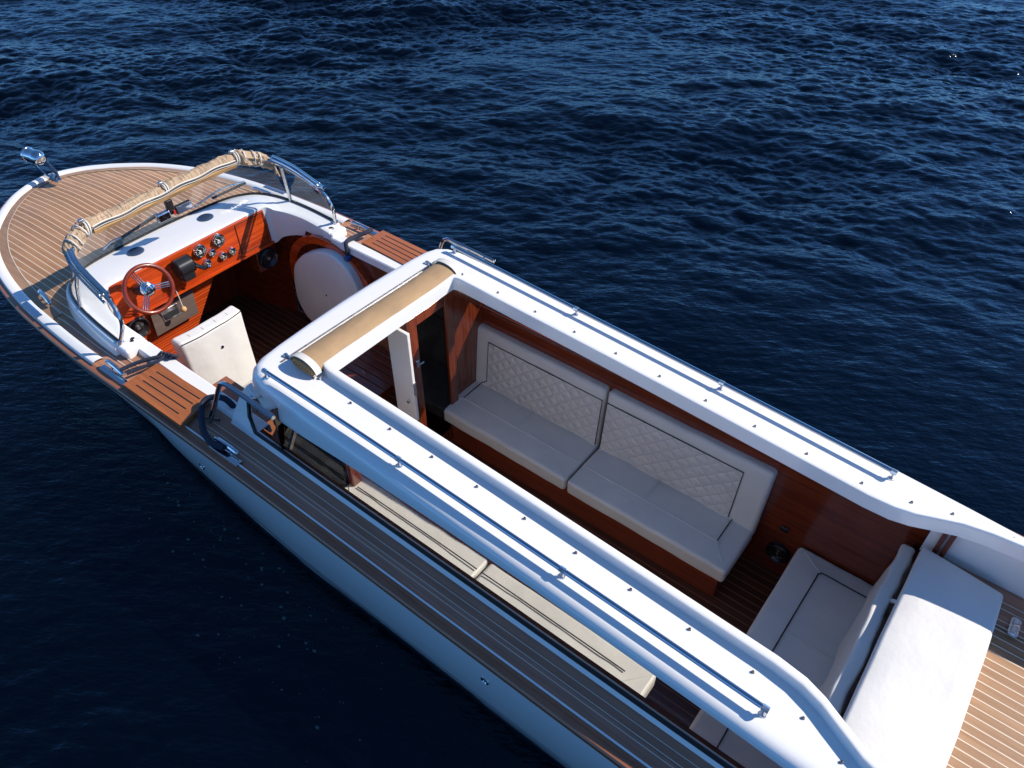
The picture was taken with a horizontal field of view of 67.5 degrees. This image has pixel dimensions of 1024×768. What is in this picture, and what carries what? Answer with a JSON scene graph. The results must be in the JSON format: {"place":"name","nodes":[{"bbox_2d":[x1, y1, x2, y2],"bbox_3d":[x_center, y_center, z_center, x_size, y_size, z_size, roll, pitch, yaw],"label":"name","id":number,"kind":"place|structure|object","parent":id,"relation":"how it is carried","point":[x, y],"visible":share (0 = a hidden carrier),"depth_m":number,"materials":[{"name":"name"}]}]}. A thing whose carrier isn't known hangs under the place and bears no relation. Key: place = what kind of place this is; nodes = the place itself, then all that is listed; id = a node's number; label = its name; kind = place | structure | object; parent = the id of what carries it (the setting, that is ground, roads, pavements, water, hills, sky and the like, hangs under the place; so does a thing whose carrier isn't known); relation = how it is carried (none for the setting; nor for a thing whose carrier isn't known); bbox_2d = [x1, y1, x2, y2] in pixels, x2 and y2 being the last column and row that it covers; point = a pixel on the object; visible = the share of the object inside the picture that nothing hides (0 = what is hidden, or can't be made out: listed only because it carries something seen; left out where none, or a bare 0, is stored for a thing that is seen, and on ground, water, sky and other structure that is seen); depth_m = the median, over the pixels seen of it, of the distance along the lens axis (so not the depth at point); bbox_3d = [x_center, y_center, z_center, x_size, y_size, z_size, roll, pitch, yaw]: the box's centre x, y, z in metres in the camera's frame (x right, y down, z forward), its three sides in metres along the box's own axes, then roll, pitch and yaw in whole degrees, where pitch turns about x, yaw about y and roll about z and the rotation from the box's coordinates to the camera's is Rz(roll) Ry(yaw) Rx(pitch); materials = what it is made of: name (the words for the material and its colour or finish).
{"place":"outdoors","nodes":[
{"label":"outdoors","id":0,"kind":"place"},
{"bbox_2d":[0,0,1023,767],"bbox_3d":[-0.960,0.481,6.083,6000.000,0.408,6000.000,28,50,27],"label":"water","id":1,"kind":"structure","parent":0,"point":[808,212],"depth_m":8.34,"materials":[{"name":"blue liquid"}]},
{"bbox_2d":[123,472,401,761],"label":"foam bubbles","id":2,"kind":"object","parent":1,"relation":"on","point":[241,605],"visible":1,"depth_m":5.10},
{"bbox_2d":[0,146,1023,767],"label":"motor launch","id":3,"kind":"object","parent":1,"relation":"on","point":[294,458],"visible":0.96,"depth_m":4.67,"materials":[{"name":"paint"}]},
{"bbox_2d":[120,351,178,374],"bbox_3d":[-2.566,-0.124,5.460,0.391,0.166,0.097,-20,47,-21],"label":"mooring line","id":4,"kind":"object","parent":3,"relation":"on","point":[159,357],"visible":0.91,"depth_m":5.42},
{"bbox_2d":[61,149,279,256],"bbox_3d":[-2.723,-1.476,6.141,0.296,0.294,1.900,28,50,27],"label":"folded hood","id":5,"kind":"object","parent":3,"relation":"attached to","point":[76,236],"visible":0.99,"depth_m":6.06,"materials":[{"name":"beige fabric"}]},
{"bbox_2d":[172,306,255,387],"bbox_3d":[-2.525,-0.185,6.453,0.501,0.974,0.583,28,50,27],"label":"helm seat","id":6,"kind":"object","parent":3,"relation":"on","point":[214,349],"visible":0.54,"depth_m":6.16,"materials":[{"name":"white leather"}]},
{"bbox_2d":[198,394,235,450],"bbox_3d":[-1.946,0.265,4.995,0.254,0.161,0.441,-1,43,-1],"label":"mooring line","id":7,"kind":"object","parent":3,"relation":"on","point":[207,438],"visible":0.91,"depth_m":5.00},
{"bbox_2d":[294,248,363,320],"bbox_3d":[-1.679,-0.831,7.047,0.998,0.994,0.085,28,50,27],"label":"companion backrest","id":8,"kind":"object","parent":3,"relation":"attached to","point":[320,274],"visible":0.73,"depth_m":6.90,"materials":[{"name":"white leather"}]},
{"bbox_2d":[344,227,372,261],"bbox_3d":[-1.337,-1.210,6.643,0.090,0.186,0.344,28,50,27],"label":"mooring line","id":9,"kind":"object","parent":3,"relation":"on","point":[347,257],"visible":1,"depth_m":6.58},
{"bbox_2d":[339,344,394,398],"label":"floor","id":10,"kind":"structure","parent":3,"relation":"on","point":[370,369],"depth_m":6.47,"materials":[{"name":"brown wood"}]},
{"bbox_2d":[281,258,461,379],"bbox_3d":[-0.895,-0.486,5.075,0.352,0.109,1.400,28,50,27],"label":"rolled cabin cover","id":11,"kind":"object","parent":3,"relation":"on","point":[311,359],"visible":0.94,"depth_m":4.97,"materials":[{"name":"fabric"}]},
{"bbox_2d":[388,328,418,420],"bbox_3d":[-0.777,-0.067,5.442,0.206,0.825,0.048,28,50,27],"label":"folded door leaf","id":12,"kind":"structure","parent":3,"relation":"in","point":[399,340],"depth_m":5.42,"materials":[{"name":"grey plastic"}]},
{"bbox_2d":[404,297,452,440],"bbox_3d":[-0.596,0.017,5.821,0.090,1.465,0.375,28,50,27],"label":"cabin door","id":13,"kind":"structure","parent":3,"relation":"in","point":[426,331],"depth_m":5.71,"materials":[{"name":"brown wood"}]},
{"bbox_2d":[345,475,655,697],"bbox_3d":[-0.346,1.262,4.910,2.630,0.965,0.574,28,50,27],"label":"upholstered bench","id":14,"kind":"object","parent":3,"relation":"on","point":[588,643],"visible":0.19,"depth_m":4.94,"materials":[{"name":"beige leather"}]},
{"bbox_2d":[444,323,777,596],"bbox_3d":[0.537,0.490,5.736,2.630,0.965,0.574,28,50,27],"label":"upholstered bench","id":15,"kind":"object","parent":3,"relation":"on","point":[683,501],"visible":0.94,"depth_m":5.59,"materials":[{"name":"grey leather"}]},
{"bbox_2d":[689,544,914,767],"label":"aft bench","id":16,"kind":"object","parent":3,"relation":"on","point":[817,622],"visible":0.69,"depth_m":4.65,"materials":[{"name":"grey leather"}]},
{"bbox_2d":[842,548,1002,767],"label":"sun pad","id":17,"kind":"object","parent":3,"relation":"on","point":[908,705],"visible":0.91,"depth_m":3.85,"materials":[{"name":"white leather"}]}
]}

